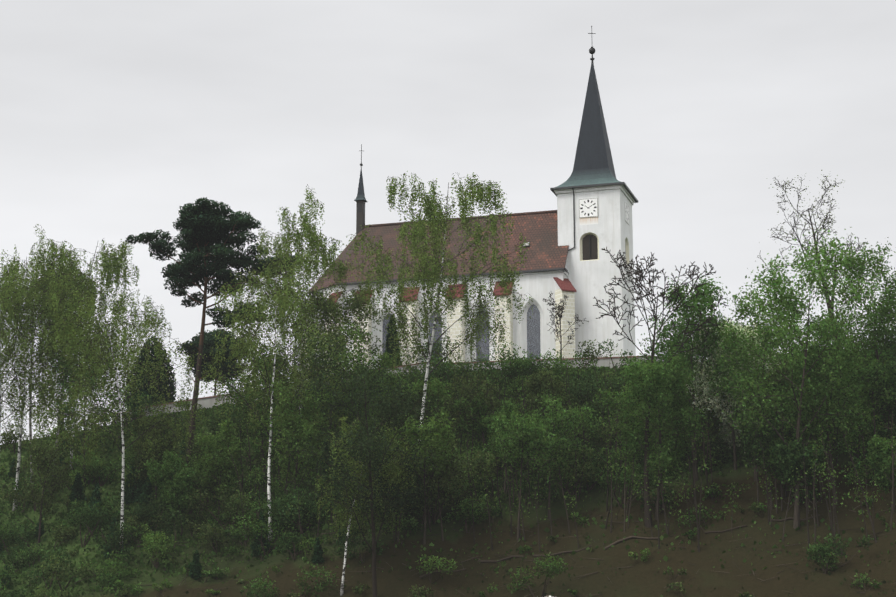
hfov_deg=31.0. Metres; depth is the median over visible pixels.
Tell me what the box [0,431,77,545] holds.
slope tree
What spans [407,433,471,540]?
slope tree
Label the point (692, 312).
tree
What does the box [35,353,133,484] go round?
slope tree
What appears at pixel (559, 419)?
slope tree
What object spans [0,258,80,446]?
birch
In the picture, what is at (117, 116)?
sky
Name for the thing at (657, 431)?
slope tree
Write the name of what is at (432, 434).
slope tree
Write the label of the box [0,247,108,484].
birch
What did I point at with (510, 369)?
slope bushes
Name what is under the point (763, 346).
slope tree
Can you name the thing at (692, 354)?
slope tree
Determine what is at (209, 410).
ground cover grass
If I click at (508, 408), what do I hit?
slope tree
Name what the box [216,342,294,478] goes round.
slope tree
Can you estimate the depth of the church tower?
150.42 m
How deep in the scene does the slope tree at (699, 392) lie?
120.33 m
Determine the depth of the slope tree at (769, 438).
112.21 m
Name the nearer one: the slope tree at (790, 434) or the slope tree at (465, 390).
the slope tree at (790, 434)
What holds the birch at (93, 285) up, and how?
on the hill terrain at (645, 581)
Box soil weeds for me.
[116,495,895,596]
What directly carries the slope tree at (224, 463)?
on the hill terrain at (645, 581)
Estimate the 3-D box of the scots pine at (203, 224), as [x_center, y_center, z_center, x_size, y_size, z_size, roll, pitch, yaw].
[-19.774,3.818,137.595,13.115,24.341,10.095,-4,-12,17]
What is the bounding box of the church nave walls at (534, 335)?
[311,261,567,370]
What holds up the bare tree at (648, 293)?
on the hill terrain at (645, 581)
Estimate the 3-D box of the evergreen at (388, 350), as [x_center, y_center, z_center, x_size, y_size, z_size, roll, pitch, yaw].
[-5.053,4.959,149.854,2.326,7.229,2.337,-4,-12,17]
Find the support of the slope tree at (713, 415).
on the hill terrain at (645, 581)
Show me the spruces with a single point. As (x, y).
(141, 493)
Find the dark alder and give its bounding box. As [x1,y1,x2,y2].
[288,322,444,596]
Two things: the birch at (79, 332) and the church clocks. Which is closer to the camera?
the birch at (79, 332)
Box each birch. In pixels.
[0,240,78,510]
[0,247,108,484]
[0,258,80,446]
[9,265,139,469]
[21,224,171,479]
[27,286,222,546]
[195,245,371,542]
[230,184,377,408]
[315,414,420,595]
[346,171,532,445]
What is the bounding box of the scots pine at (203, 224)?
[125,197,301,463]
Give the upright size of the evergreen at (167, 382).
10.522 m
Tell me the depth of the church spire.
154.21 m
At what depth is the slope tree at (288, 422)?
121.22 m
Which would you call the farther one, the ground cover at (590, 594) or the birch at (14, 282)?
the birch at (14, 282)
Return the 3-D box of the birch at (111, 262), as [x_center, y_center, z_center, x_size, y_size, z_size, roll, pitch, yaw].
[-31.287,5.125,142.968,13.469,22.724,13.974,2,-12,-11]
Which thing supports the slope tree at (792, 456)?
on the hill terrain at (645, 581)
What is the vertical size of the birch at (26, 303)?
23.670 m
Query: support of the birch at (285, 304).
on the hill terrain at (645, 581)
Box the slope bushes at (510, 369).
[92,315,895,559]
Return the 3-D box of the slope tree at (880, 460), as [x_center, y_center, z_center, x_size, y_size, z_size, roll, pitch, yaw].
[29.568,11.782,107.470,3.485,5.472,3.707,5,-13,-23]
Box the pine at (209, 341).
[177,328,246,394]
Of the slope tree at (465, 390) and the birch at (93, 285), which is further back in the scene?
the birch at (93, 285)
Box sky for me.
[0,0,895,444]
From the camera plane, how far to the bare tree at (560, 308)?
140.80 m
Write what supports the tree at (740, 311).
on the hill terrain at (645, 581)
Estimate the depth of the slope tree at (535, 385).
124.74 m
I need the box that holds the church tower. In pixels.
[554,184,635,357]
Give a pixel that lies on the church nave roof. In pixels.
(545, 251)
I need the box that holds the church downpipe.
[568,188,574,250]
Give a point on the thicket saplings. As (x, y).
(814, 503)
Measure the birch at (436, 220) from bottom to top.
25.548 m
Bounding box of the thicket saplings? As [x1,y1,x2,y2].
[219,335,895,553]
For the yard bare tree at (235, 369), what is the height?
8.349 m
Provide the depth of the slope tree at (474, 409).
122.80 m
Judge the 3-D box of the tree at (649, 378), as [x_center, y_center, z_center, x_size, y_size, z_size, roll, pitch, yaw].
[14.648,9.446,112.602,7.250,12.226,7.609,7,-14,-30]
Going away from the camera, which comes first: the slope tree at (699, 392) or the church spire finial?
the slope tree at (699, 392)
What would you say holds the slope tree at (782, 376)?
on the hill terrain at (645, 581)
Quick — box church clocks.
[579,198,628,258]
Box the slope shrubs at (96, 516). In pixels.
[0,316,895,596]
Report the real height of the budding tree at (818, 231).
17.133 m
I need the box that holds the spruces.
[0,421,352,588]
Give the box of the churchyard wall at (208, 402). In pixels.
[114,355,663,421]
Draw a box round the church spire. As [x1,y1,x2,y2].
[550,64,637,202]
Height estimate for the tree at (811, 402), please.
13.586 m
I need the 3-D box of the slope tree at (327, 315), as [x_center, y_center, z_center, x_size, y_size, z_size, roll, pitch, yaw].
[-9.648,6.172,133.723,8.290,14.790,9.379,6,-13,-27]
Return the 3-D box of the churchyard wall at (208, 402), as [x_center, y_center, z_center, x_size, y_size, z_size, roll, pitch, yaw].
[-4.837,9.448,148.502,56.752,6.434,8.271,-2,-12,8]
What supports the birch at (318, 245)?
on the hill terrain at (645, 581)
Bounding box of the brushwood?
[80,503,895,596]
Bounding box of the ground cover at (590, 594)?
[25,535,893,596]
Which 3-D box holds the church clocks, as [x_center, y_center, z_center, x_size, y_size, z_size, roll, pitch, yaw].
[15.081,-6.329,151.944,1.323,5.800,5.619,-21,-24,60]
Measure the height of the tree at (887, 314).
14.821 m
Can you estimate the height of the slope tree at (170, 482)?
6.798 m
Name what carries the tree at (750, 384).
on the hill terrain at (645, 581)
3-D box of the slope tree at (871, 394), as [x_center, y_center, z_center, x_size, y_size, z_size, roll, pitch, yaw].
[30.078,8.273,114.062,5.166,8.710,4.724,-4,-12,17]
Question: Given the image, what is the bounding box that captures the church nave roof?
[310,210,568,292]
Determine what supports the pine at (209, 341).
on the hill terrain at (645, 581)
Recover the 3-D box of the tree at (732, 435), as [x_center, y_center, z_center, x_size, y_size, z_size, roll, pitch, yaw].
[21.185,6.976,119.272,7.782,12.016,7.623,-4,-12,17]
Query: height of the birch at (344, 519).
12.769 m
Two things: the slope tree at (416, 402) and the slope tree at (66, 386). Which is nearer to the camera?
the slope tree at (416, 402)
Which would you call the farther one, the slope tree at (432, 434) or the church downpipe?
the church downpipe
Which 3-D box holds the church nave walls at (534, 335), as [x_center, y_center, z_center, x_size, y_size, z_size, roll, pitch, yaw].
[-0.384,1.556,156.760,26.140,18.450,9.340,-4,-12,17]
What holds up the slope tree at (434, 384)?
on the hill terrain at (645, 581)
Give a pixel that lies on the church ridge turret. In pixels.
(360, 199)
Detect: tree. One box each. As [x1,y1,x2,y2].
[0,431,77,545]
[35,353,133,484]
[143,449,195,535]
[191,418,243,524]
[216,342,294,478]
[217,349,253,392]
[250,375,340,499]
[290,286,387,434]
[318,317,400,442]
[373,368,411,401]
[394,388,431,447]
[394,408,463,544]
[402,376,452,421]
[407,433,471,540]
[439,366,501,479]
[450,392,492,471]
[479,397,521,491]
[488,408,569,539]
[516,388,595,519]
[522,364,572,421]
[543,293,588,359]
[589,343,708,519]
[593,247,731,527]
[618,384,677,491]
[634,271,742,480]
[664,326,716,369]
[665,355,722,458]
[681,373,736,474]
[682,317,780,469]
[709,285,820,480]
[713,227,890,528]
[731,359,810,490]
[734,323,775,354]
[736,414,793,509]
[753,438,793,510]
[758,170,883,375]
[769,435,826,530]
[772,310,877,503]
[775,391,829,484]
[821,237,895,436]
[843,352,895,469]
[862,351,895,418]
[864,434,895,512]
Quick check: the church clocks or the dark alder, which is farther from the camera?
the church clocks
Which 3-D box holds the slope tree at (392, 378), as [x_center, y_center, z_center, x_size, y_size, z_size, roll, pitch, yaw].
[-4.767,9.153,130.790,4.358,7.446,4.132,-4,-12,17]
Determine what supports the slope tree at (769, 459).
on the hill terrain at (645, 581)
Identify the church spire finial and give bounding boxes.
[588,26,595,64]
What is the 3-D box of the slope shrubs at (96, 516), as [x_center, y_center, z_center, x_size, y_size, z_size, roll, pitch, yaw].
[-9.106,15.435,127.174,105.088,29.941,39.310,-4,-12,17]
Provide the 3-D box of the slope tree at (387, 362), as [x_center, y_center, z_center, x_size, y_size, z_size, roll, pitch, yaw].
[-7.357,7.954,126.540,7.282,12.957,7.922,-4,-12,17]
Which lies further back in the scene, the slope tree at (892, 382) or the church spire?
the church spire
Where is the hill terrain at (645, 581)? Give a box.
[0,354,895,596]
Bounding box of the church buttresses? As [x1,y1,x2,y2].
[299,277,576,379]
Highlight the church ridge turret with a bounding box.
[354,144,366,233]
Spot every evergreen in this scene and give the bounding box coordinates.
[124,336,176,409]
[382,314,400,366]
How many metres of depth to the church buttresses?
149.42 m
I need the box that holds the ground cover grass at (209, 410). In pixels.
[0,348,895,596]
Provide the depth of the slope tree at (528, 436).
115.00 m

